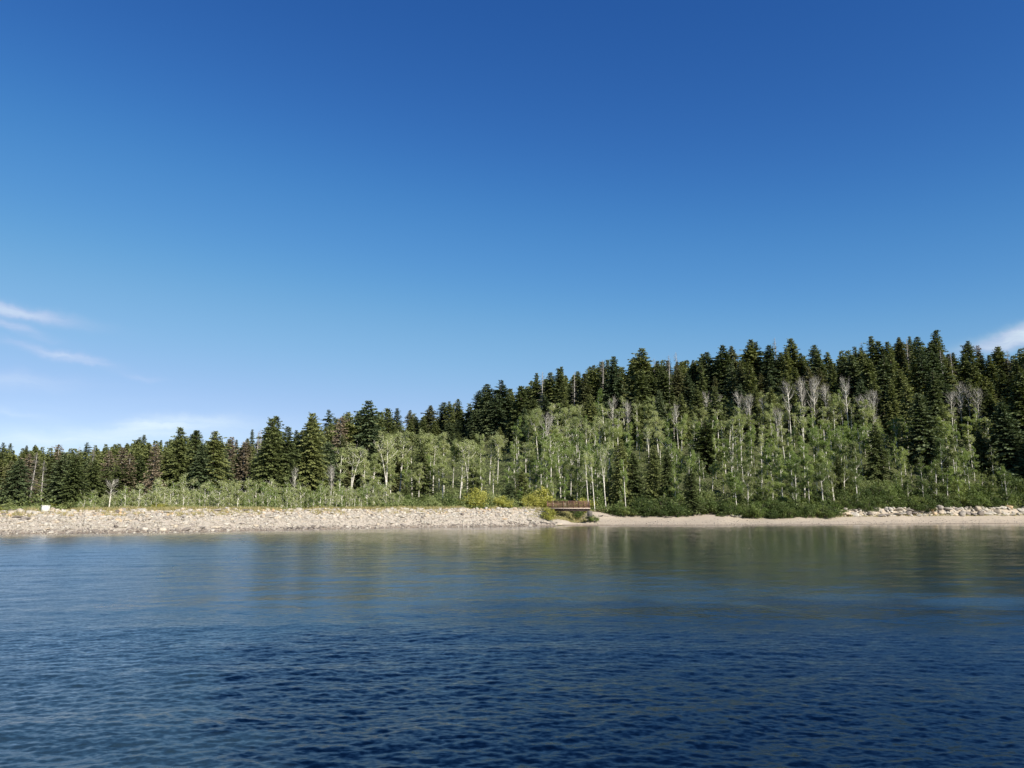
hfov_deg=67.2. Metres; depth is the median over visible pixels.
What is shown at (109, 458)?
dead fir
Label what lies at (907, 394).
fir tree
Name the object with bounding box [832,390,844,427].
aspen tree
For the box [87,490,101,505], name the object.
young aspen
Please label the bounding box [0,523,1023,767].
water
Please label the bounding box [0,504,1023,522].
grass
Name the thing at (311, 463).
fir tree
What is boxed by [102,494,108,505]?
young aspen
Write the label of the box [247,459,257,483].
fir tree
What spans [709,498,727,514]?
shrub
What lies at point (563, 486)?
aspen tree
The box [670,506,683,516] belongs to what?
shrub
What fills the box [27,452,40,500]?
dead fir
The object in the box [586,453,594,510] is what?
aspen tree
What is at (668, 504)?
shrub
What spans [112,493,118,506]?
young aspen
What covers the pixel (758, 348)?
fir tree
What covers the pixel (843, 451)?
aspen tree
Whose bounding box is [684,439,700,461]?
aspen tree
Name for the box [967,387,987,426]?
bare aspen
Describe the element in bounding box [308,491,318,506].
young aspen
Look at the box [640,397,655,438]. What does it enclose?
aspen tree
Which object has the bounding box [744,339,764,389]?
fir tree
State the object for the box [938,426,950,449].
aspen tree
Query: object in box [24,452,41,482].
fir tree
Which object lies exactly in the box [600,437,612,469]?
aspen tree
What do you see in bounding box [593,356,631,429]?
fir tree
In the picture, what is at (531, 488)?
aspen tree
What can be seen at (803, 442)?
aspen tree
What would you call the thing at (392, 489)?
fir tree
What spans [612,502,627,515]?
shrub
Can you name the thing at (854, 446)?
aspen tree
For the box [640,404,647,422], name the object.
aspen tree
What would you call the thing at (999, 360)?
fir tree
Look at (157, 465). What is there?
fir tree
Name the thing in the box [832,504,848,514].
shrub
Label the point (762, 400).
bare aspen
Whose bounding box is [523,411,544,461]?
aspen tree
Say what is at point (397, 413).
fir tree
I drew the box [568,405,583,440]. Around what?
aspen tree
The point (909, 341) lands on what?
fir tree
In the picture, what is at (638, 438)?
aspen tree
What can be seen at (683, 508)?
shrub
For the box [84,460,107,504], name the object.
fir tree
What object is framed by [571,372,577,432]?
dead fir
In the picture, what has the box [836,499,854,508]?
shrub
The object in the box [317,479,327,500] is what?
young aspen
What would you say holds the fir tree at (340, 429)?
on the ground at (709, 519)
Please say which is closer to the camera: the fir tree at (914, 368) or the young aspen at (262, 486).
the young aspen at (262, 486)
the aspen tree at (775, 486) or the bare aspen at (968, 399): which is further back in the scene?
the bare aspen at (968, 399)
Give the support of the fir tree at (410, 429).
on the ground at (709, 519)
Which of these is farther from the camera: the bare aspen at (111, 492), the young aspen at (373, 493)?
the young aspen at (373, 493)
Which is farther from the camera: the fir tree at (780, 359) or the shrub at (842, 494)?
the fir tree at (780, 359)
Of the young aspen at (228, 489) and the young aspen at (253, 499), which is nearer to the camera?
the young aspen at (228, 489)
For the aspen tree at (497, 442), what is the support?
on the ground at (709, 519)
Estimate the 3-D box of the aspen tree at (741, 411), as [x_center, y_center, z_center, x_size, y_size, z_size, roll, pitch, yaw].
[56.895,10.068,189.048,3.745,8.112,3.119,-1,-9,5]
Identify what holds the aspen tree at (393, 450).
on the ground at (709, 519)
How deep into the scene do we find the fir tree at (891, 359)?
203.31 m
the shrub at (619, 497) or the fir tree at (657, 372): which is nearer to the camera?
the shrub at (619, 497)
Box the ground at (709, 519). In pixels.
[0,393,1023,533]
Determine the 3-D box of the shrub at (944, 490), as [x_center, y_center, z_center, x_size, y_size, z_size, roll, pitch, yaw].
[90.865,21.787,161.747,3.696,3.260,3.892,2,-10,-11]
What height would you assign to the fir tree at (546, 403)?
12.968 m
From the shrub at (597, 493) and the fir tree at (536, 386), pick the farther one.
the fir tree at (536, 386)
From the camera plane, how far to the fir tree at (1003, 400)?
191.83 m
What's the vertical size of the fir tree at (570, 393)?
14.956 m
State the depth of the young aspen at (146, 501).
94.84 m
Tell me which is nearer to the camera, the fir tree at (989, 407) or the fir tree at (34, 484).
the fir tree at (34, 484)
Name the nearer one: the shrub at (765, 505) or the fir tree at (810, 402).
the shrub at (765, 505)
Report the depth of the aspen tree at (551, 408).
201.75 m
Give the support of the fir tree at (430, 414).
on the ground at (709, 519)
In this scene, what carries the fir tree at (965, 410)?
on the ground at (709, 519)
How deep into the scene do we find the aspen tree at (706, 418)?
183.57 m
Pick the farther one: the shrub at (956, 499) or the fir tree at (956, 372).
the fir tree at (956, 372)
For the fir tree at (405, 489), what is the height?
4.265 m
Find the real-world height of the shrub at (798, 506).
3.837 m
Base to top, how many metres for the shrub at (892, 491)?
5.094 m
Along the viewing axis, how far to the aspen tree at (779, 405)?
189.45 m
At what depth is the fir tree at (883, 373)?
202.00 m
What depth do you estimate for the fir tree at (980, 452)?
175.24 m
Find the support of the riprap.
on the ground at (709, 519)
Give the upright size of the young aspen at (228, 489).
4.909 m
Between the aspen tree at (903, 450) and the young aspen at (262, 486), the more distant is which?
the aspen tree at (903, 450)
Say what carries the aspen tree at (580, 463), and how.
on the ground at (709, 519)
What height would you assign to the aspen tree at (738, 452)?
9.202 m
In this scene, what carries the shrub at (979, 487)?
on the ground at (709, 519)
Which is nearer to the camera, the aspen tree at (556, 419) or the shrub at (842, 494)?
the shrub at (842, 494)
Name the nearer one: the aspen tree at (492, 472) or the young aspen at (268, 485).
the young aspen at (268, 485)
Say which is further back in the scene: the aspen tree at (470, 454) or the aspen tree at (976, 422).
the aspen tree at (976, 422)
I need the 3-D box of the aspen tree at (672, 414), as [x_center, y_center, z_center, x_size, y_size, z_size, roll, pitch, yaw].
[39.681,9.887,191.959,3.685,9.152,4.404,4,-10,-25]
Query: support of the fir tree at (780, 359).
on the ground at (709, 519)
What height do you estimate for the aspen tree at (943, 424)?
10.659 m
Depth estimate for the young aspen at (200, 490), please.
107.90 m
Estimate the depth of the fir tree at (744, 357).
222.43 m
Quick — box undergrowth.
[0,396,1023,518]
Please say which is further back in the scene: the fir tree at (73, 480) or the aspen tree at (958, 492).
the aspen tree at (958, 492)
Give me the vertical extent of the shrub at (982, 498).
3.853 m
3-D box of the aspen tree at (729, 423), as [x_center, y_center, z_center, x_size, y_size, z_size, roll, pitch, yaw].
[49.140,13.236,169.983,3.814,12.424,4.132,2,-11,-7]
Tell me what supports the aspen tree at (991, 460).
on the ground at (709, 519)
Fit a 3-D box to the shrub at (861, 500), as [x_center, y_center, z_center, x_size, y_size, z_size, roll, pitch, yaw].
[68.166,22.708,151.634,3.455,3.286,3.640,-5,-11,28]
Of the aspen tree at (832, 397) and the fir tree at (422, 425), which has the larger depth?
the fir tree at (422, 425)
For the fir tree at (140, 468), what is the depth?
114.64 m
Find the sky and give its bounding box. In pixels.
[0,0,1023,458]
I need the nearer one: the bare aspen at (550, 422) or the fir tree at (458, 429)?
the bare aspen at (550, 422)
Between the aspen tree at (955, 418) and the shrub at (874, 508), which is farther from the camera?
the aspen tree at (955, 418)
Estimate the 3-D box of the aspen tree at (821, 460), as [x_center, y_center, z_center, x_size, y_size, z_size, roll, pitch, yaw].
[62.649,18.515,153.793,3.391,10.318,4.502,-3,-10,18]
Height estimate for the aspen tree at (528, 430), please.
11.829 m
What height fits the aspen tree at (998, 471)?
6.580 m
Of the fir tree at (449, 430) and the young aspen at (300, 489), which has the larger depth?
the fir tree at (449, 430)
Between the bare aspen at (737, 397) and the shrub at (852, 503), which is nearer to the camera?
the shrub at (852, 503)
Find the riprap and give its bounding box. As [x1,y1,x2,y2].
[0,506,1023,533]
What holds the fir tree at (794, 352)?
on the ground at (709, 519)
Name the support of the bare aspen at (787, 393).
on the ground at (709, 519)
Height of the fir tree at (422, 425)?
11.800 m
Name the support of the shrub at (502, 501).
on the ground at (709, 519)
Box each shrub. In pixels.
[1,502,24,510]
[54,498,73,509]
[76,499,100,508]
[382,493,406,505]
[401,494,416,504]
[418,495,431,505]
[425,496,442,506]
[432,492,451,506]
[441,497,457,506]
[463,486,490,507]
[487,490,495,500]
[492,495,513,507]
[519,492,543,507]
[522,485,555,507]
[539,506,556,519]
[568,503,585,516]
[574,497,598,512]
[583,484,606,509]
[585,514,599,521]
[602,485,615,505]
[603,506,620,514]
[608,487,634,507]
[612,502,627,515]
[617,506,637,515]
[628,496,647,509]
[629,506,641,515]
[636,496,655,509]
[640,506,654,516]
[647,503,662,515]
[655,508,669,516]
[656,494,679,510]
[658,486,682,502]
[668,494,684,506]
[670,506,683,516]
[676,503,688,515]
[684,505,693,515]
[697,495,718,514]
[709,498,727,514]
[720,498,734,507]
[720,502,740,515]
[720,502,742,511]
[733,484,751,507]
[734,509,755,517]
[740,498,754,509]
[742,504,762,518]
[751,486,768,505]
[751,501,765,517]
[758,508,770,517]
[762,499,775,515]
[766,509,779,518]
[767,499,786,511]
[773,507,789,517]
[776,502,795,513]
[778,507,795,517]
[783,494,809,506]
[789,497,803,515]
[789,510,801,517]
[800,496,817,506]
[801,503,816,517]
[808,489,820,505]
[813,508,822,516]
[814,502,825,515]
[815,491,838,506]
[818,505,836,517]
[826,503,838,517]
[831,488,849,502]
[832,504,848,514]
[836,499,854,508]
[843,497,865,509]
[853,492,865,503]
[854,484,873,497]
[860,501,872,511]
[866,482,889,499]
[867,495,886,506]
[868,498,878,511]
[878,480,897,499]
[882,491,896,506]
[885,498,907,507]
[893,480,909,501]
[902,484,917,496]
[902,492,917,508]
[909,495,926,507]
[911,502,927,510]
[914,482,932,496]
[918,491,936,507]
[918,503,938,511]
[925,477,945,492]
[930,493,942,505]
[937,492,952,506]
[940,481,953,493]
[948,479,969,492]
[948,493,962,506]
[953,492,972,504]
[960,481,977,494]
[960,492,982,507]
[966,486,997,495]
[971,491,991,507]
[976,478,1003,498]
[983,491,1004,506]
[996,487,1016,497]
[997,475,1022,493]
[1000,496,1012,505]
[1003,493,1017,504]
[1011,475,1023,495]
[1016,491,1023,504]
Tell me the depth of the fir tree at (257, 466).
137.75 m
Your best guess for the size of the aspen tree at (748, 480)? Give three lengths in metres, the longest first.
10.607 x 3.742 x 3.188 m
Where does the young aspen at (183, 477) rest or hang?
on the ground at (709, 519)
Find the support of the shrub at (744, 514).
on the ground at (709, 519)
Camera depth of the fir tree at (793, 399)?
193.42 m
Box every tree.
[0,453,10,474]
[0,459,7,493]
[0,459,43,506]
[0,461,16,494]
[19,449,28,457]
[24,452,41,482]
[28,469,41,502]
[30,455,43,503]
[33,452,84,505]
[39,458,56,497]
[49,455,90,508]
[80,459,91,482]
[81,462,94,491]
[82,442,91,458]
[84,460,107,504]
[99,467,115,501]
[100,459,112,482]
[107,466,127,501]
[116,466,134,503]
[131,455,148,500]
[141,435,147,443]
[147,452,172,498]
[150,455,164,481]
[159,427,193,499]
[181,430,203,481]
[181,443,218,503]
[188,431,236,498]
[219,453,236,496]
[223,438,236,479]
[229,448,249,489]
[238,438,255,480]
[243,418,297,504]
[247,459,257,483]
[250,429,255,447]
[251,445,266,496]
[255,416,290,502]
[275,426,305,503]
[290,430,305,499]
[290,441,302,480]
[292,413,337,502]
[292,430,298,441]
[303,419,337,504]
[321,409,333,431]
[322,441,343,501]
[331,416,355,491]
[331,435,357,501]
[332,412,367,501]
[333,447,348,484]
[336,442,369,499]
[347,400,403,500]
[349,415,363,479]
[357,450,369,500]
[363,453,381,491]
[368,435,397,485]
[376,433,403,496]
[377,431,398,450]
[377,451,397,496]
[378,408,405,486]
[379,458,398,493]
[391,422,415,481]
[391,438,410,493]
[392,408,402,432]
[397,429,414,491]
[399,486,413,500]
[400,458,412,492]
[403,410,414,440]
[403,442,418,493]
[405,419,416,452]
[407,444,436,500]
[410,428,437,465]
[410,463,424,496]
[412,417,419,445]
[412,435,437,465]
[414,417,427,446]
[421,405,440,435]
[426,420,441,454]
[426,454,452,497]
[426,456,434,499]
[431,442,441,492]
[432,432,450,492]
[432,434,450,489]
[436,402,450,435]
[440,422,455,454]
[443,401,456,436]
[448,439,458,487]
[451,399,465,437]
[452,420,466,442]
[453,432,461,458]
[453,439,467,486]
[454,458,470,497]
[457,441,476,493]
[459,409,484,446]
[462,412,470,437]
[462,463,487,498]
[464,439,478,464]
[466,391,483,421]
[466,457,487,490]
[469,400,506,445]
[470,433,479,454]
[471,433,485,478]
[476,384,500,420]
[478,473,484,493]
[484,437,496,484]
[485,394,508,439]
[488,430,508,482]
[489,380,513,433]
[489,464,499,492]
[492,427,506,455]
[499,385,512,431]
[502,462,513,489]
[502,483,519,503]
[503,405,515,445]
[504,386,533,443]
[509,441,519,463]
[509,462,518,487]
[512,408,534,451]
[512,416,523,454]
[512,431,520,457]
[512,453,526,476]
[513,471,529,498]
[516,487,523,497]
[520,442,533,472]
[521,418,532,460]
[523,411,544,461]
[525,389,533,412]
[525,431,537,466]
[525,443,537,470]
[525,482,535,494]
[526,373,541,414]
[527,399,539,435]
[528,458,544,490]
[532,405,544,427]
[533,441,549,469]
[534,372,555,415]
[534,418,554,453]
[536,423,546,472]
[536,477,546,498]
[537,394,553,430]
[538,434,563,482]
[541,457,552,494]
[545,480,558,505]
[546,403,556,446]
[546,423,558,452]
[547,382,570,437]
[549,368,568,421]
[549,447,572,497]
[550,428,566,470]
[551,367,568,410]
[551,413,562,450]
[552,398,579,446]
[553,424,571,468]
[553,442,568,476]
[556,404,576,435]
[557,474,570,500]
[563,453,585,500]
[564,447,588,504]
[565,426,584,466]
[565,436,576,465]
[567,384,579,433]
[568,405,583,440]
[568,413,585,453]
[569,371,583,402]
[571,373,596,433]
[571,468,586,511]
[576,404,583,439]
[576,470,596,496]
[577,366,597,410]
[579,422,594,446]
[579,442,599,493]
[580,394,601,449]
[580,445,605,491]
[581,450,589,497]
[582,365,602,428]
[583,415,591,446]
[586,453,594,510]
[587,468,607,507]
[588,416,599,447]
[589,388,604,437]
[589,431,599,473]
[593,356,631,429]
[593,417,610,462]
[594,443,618,486]
[595,443,608,508]
[596,403,610,451]
[597,361,607,387]
[599,379,617,424]
[600,400,623,442]
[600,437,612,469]
[602,467,612,497]
[603,360,610,382]
[603,418,621,448]
[603,439,631,506]
[604,442,613,492]
[608,370,630,426]
[612,418,623,455]
[613,408,624,427]
[618,459,627,506]
[619,396,628,429]
[621,368,652,435]
[622,357,639,411]
[622,422,634,452]
[624,348,657,408]
[624,433,632,476]
[625,381,634,424]
[625,453,653,503]
[629,398,646,444]
[631,403,640,449]
[635,430,642,455]
[639,446,669,500]
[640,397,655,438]
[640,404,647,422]
[641,419,653,450]
[642,425,655,461]
[644,371,657,422]
[645,410,665,452]
[650,390,676,445]
[653,361,667,394]
[653,369,679,428]
[653,425,665,461]
[657,449,682,504]
[659,437,677,463]
[663,360,674,405]
[663,412,672,445]
[665,425,675,453]
[666,406,675,438]
[668,368,693,399]
[669,361,690,408]
[669,465,681,499]
[671,394,692,447]
[671,451,681,485]
[674,414,687,461]
[678,449,684,468]
[679,373,696,413]
[679,462,699,495]
[680,470,707,514]
[681,449,696,476]
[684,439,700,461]
[685,422,725,474]
[688,360,698,387]
[688,385,704,434]
[688,418,697,438]
[690,406,707,426]
[692,422,702,438]
[693,352,716,401]
[693,362,709,423]
[693,453,709,495]
[696,354,703,389]
[700,415,712,423]
[702,386,729,443]
[705,359,727,401]
[706,416,719,445]
[708,345,736,407]
[708,461,720,490]
[709,434,722,477]
[710,376,722,411]
[712,408,720,437]
[716,439,730,475]
[717,420,727,445]
[717,458,725,492]
[722,363,737,414]
[723,384,750,436]
[723,442,740,497]
[724,399,735,418]
[724,416,742,467]
[724,417,733,447]
[726,472,746,504]
[728,346,738,374]
[731,362,747,413]
[732,406,747,452]
[732,436,741,471]
[734,421,745,464]
[734,452,747,488]
[736,345,765,383]
[736,360,746,393]
[738,465,756,506]
[740,408,750,439]
[741,361,762,417]
[742,441,753,476]
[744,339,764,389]
[744,341,769,377]
[744,413,759,441]
[744,425,755,463]
[745,393,754,418]
[747,453,760,488]
[748,387,766,435]
[752,403,760,437]
[752,462,769,501]
[755,373,766,413]
[755,434,764,482]
[756,345,781,400]
[757,442,772,491]
[758,391,778,411]
[758,417,764,434]
[758,424,766,461]
[759,403,775,445]
[762,373,783,407]
[762,387,786,445]
[762,438,774,476]
[763,448,787,494]
[763,474,779,499]
[765,423,778,460]
[768,431,781,469]
[769,454,788,502]
[774,348,792,399]
[774,352,785,402]
[774,394,790,412]
[775,370,796,425]
[775,411,792,448]
[775,450,800,493]
[777,425,787,460]
[782,338,805,377]
[782,459,802,503]
[784,383,798,431]
[784,403,791,431]
[785,436,793,456]
[786,427,797,451]
[789,367,803,415]
[791,382,818,439]
[791,399,803,435]
[792,413,798,445]
[794,402,808,448]
[794,441,814,494]
[795,416,808,457]
[796,367,817,414]
[797,353,807,379]
[798,436,809,457]
[798,463,814,500]
[804,345,829,392]
[806,407,816,436]
[806,426,830,473]
[808,451,824,492]
[808,462,829,511]
[809,418,819,461]
[811,355,829,390]
[811,368,833,412]
[813,388,836,438]
[815,452,832,489]
[817,405,829,452]
[817,420,824,450]
[817,428,834,470]
[820,393,838,415]
[821,423,836,459]
[822,352,835,388]
[822,463,841,504]
[826,359,839,409]
[827,449,840,471]
[828,403,840,435]
[828,426,850,459]
[829,455,853,498]
[831,398,849,423]
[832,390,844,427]
[833,361,850,397]
[834,381,853,429]
[836,421,848,458]
[837,459,854,499]
[838,355,882,408]
[839,359,847,377]
[840,441,857,480]
[841,428,860,454]
[844,379,885,440]
[845,346,858,369]
[846,471,862,494]
[847,460,864,503]
[848,405,855,434]
[848,441,868,488]
[849,423,856,438]
[849,424,870,474]
[854,354,887,417]
[855,348,866,368]
[856,399,874,431]
[857,424,894,482]
[859,424,879,458]
[863,336,879,383]
[865,341,898,384]
[868,381,885,427]
[875,354,893,412]
[880,341,899,380]
[880,429,890,447]
[881,379,902,434]
[883,449,893,481]
[885,351,897,408]
[885,369,912,423]
[885,415,903,454]
[889,436,898,463]
[891,337,910,382]
[892,474,902,494]
[894,447,909,474]
[895,393,956,467]
[895,451,907,482]
[898,380,914,447]
[900,360,913,397]
[901,418,910,452]
[902,479,916,498]
[904,336,912,366]
[905,352,928,410]
[907,464,915,483]
[909,337,928,390]
[911,348,938,406]
[912,350,962,418]
[915,458,924,480]
[916,466,931,498]
[923,371,951,437]
[923,460,942,500]
[924,342,957,380]
[924,460,937,480]
[927,330,954,366]
[932,438,949,483]
[934,342,955,378]
[935,455,956,483]
[936,417,955,447]
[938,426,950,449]
[939,468,957,494]
[940,383,963,428]
[940,404,954,422]
[943,363,964,418]
[945,354,955,377]
[946,444,966,482]
[948,431,962,468]
[949,407,957,430]
[949,458,965,502]
[950,352,963,387]
[952,423,961,458]
[954,389,962,423]
[954,447,969,479]
[955,353,983,413]
[955,378,986,439]
[959,341,980,383]
[960,416,972,454]
[961,358,987,419]
[961,461,974,494]
[963,434,975,468]
[967,446,978,480]
[970,431,995,472]
[971,407,981,433]
[972,402,1023,480]
[972,422,983,447]
[975,353,985,376]
[978,417,991,454]
[979,355,998,394]
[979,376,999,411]
[979,389,997,433]
[984,436,999,473]
[984,448,1003,478]
[984,474,997,497]
[985,372,1023,460]
[986,363,1000,394]
[990,346,1013,387]
[993,371,1010,411]
[995,465,1005,486]
[998,396,1011,421]
[1000,360,1014,392]
[1000,470,1014,504]
[1001,364,1023,410]
[1019,349,1023,365]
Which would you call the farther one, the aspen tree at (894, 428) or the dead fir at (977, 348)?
the dead fir at (977, 348)
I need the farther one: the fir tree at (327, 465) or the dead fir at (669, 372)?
the dead fir at (669, 372)
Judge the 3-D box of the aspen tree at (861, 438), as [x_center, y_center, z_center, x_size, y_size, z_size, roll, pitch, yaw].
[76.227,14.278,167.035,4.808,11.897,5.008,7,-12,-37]
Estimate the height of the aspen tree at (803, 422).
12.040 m
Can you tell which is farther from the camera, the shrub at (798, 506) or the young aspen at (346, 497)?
the shrub at (798, 506)
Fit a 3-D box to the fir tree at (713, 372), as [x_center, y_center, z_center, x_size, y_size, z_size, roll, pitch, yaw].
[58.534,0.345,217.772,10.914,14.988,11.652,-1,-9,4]
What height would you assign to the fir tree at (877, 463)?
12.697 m
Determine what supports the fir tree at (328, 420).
on the ground at (709, 519)
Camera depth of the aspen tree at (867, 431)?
171.48 m
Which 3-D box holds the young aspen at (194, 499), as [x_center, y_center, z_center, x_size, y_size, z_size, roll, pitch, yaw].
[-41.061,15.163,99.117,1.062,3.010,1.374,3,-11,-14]
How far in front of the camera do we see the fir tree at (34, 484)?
104.44 m
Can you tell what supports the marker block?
on the ground at (709, 519)
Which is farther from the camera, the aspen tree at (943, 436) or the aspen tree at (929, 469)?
the aspen tree at (943, 436)
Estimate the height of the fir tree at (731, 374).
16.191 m
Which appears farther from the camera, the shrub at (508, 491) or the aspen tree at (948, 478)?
the aspen tree at (948, 478)
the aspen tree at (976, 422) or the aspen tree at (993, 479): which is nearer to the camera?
the aspen tree at (993, 479)
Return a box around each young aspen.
[79,496,89,507]
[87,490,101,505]
[87,492,96,506]
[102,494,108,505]
[103,495,114,506]
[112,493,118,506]
[118,485,130,506]
[119,494,126,506]
[128,490,137,506]
[132,483,146,506]
[142,494,149,506]
[147,492,154,505]
[151,487,163,503]
[153,477,170,503]
[159,487,168,506]
[165,489,174,506]
[167,481,176,498]
[171,489,180,507]
[174,479,186,506]
[179,472,190,498]
[179,485,191,503]
[187,478,197,495]
[189,491,197,505]
[195,487,203,496]
[195,494,202,506]
[198,482,212,506]
[204,480,217,504]
[208,487,224,507]
[211,480,227,506]
[219,494,227,506]
[223,481,234,506]
[225,495,234,505]
[230,484,238,506]
[232,481,245,504]
[233,486,245,506]
[241,488,252,503]
[243,477,255,504]
[245,494,251,506]
[248,490,257,506]
[250,482,259,504]
[255,482,269,507]
[258,491,267,505]
[263,478,277,506]
[264,492,271,506]
[266,487,275,506]
[272,487,283,507]
[272,489,279,507]
[277,495,285,508]
[278,484,292,508]
[283,486,292,508]
[290,486,297,507]
[292,493,300,508]
[294,482,307,507]
[304,490,311,507]
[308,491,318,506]
[310,491,318,507]
[315,486,326,506]
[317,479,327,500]
[319,488,329,506]
[327,485,336,501]
[330,486,336,504]
[334,491,340,506]
[335,480,343,506]
[338,488,345,507]
[343,487,351,506]
[344,486,354,506]
[350,487,358,505]
[353,487,365,504]
[359,486,371,506]
[362,480,374,499]
[368,494,377,505]
[370,488,377,506]
[372,479,388,497]
[381,489,389,503]
[384,482,392,495]
[394,492,403,504]
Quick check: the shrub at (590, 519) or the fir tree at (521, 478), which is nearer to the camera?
the shrub at (590, 519)
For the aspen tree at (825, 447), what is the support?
on the ground at (709, 519)
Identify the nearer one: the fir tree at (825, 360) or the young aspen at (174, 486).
the young aspen at (174, 486)
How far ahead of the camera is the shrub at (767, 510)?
141.04 m
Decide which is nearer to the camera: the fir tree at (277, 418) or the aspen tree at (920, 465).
the fir tree at (277, 418)
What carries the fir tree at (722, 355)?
on the ground at (709, 519)
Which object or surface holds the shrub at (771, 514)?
on the ground at (709, 519)
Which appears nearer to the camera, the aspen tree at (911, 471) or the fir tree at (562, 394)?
the aspen tree at (911, 471)
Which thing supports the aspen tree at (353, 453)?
on the ground at (709, 519)
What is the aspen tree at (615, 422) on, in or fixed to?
on the ground at (709, 519)
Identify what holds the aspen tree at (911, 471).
on the ground at (709, 519)
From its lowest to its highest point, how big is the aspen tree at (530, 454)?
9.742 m
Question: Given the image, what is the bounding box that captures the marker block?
[40,505,50,511]
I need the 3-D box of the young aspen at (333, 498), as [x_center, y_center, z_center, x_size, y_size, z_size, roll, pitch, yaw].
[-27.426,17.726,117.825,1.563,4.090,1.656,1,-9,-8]
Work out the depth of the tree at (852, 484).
154.85 m
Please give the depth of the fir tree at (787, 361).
217.08 m
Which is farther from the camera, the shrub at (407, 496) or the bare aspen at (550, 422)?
the bare aspen at (550, 422)
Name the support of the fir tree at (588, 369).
on the ground at (709, 519)
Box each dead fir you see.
[19,454,39,504]
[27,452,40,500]
[35,463,46,502]
[47,444,63,472]
[100,451,117,483]
[111,447,127,488]
[119,453,138,501]
[138,444,167,502]
[225,437,237,482]
[233,442,254,499]
[538,372,544,415]
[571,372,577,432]
[665,357,674,401]
[904,338,909,367]
[974,345,986,383]
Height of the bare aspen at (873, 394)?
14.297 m
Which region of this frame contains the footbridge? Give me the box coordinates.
[545,501,591,515]
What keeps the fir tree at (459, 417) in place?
on the ground at (709, 519)
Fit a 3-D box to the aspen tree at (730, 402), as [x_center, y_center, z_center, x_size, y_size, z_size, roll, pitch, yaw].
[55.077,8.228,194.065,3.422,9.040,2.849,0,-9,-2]
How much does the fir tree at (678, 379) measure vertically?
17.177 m
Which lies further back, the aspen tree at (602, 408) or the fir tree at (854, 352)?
the fir tree at (854, 352)
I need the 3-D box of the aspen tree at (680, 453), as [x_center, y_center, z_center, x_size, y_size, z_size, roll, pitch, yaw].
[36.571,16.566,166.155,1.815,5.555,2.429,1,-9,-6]
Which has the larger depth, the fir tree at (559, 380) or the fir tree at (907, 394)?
the fir tree at (559, 380)
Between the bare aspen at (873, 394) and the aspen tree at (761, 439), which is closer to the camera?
the aspen tree at (761, 439)
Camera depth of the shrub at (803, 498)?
148.17 m
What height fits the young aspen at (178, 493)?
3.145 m
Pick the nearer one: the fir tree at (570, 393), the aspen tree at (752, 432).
the aspen tree at (752, 432)
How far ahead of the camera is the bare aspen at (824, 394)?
186.06 m
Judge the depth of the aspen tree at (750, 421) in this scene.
183.24 m
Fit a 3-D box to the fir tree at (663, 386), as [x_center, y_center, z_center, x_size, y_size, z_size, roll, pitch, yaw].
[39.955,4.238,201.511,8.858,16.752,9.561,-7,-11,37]
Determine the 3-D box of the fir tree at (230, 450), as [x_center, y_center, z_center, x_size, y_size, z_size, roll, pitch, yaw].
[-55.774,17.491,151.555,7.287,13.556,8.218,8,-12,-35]
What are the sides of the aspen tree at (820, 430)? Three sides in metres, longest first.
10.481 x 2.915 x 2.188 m
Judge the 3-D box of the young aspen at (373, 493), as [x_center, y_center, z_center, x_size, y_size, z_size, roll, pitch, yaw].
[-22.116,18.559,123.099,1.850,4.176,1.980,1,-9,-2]
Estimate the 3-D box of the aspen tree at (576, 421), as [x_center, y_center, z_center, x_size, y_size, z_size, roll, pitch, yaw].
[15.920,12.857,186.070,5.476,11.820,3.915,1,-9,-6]
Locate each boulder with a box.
[851,512,858,516]
[959,511,965,516]
[977,511,983,515]
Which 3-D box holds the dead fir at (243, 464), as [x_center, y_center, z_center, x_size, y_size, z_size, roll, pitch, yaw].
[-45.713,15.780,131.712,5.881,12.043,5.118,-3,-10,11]
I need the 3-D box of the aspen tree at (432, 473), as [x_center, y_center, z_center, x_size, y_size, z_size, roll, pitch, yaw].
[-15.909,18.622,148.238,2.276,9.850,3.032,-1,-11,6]
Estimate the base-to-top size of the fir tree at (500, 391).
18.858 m
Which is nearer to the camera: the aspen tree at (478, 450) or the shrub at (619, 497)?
the shrub at (619, 497)
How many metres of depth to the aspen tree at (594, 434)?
185.39 m
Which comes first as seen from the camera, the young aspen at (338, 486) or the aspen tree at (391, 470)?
the young aspen at (338, 486)
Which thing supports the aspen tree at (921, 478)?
on the ground at (709, 519)
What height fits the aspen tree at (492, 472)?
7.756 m
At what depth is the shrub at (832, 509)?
142.90 m
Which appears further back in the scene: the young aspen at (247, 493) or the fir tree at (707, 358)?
the fir tree at (707, 358)
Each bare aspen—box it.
[105,478,121,506]
[290,468,298,495]
[327,463,335,505]
[539,412,554,466]
[607,397,618,425]
[624,401,632,430]
[671,404,679,448]
[702,390,708,415]
[733,392,743,424]
[743,394,753,426]
[758,397,765,444]
[771,407,782,440]
[782,377,795,443]
[794,376,808,443]
[807,377,820,423]
[819,383,830,417]
[839,376,851,428]
[856,395,867,433]
[862,388,879,421]
[943,391,957,438]
[953,382,966,435]
[961,385,973,438]
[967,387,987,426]
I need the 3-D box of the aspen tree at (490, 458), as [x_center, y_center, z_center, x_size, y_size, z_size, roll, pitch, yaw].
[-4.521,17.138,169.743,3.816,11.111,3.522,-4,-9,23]
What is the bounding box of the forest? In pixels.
[0,344,1023,478]
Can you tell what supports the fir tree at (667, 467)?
on the ground at (709, 519)
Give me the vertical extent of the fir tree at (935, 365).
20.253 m
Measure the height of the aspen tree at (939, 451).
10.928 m
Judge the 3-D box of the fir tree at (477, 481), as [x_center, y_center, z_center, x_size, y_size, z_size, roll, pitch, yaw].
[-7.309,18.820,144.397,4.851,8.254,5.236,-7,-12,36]
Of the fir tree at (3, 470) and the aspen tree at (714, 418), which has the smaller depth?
the fir tree at (3, 470)

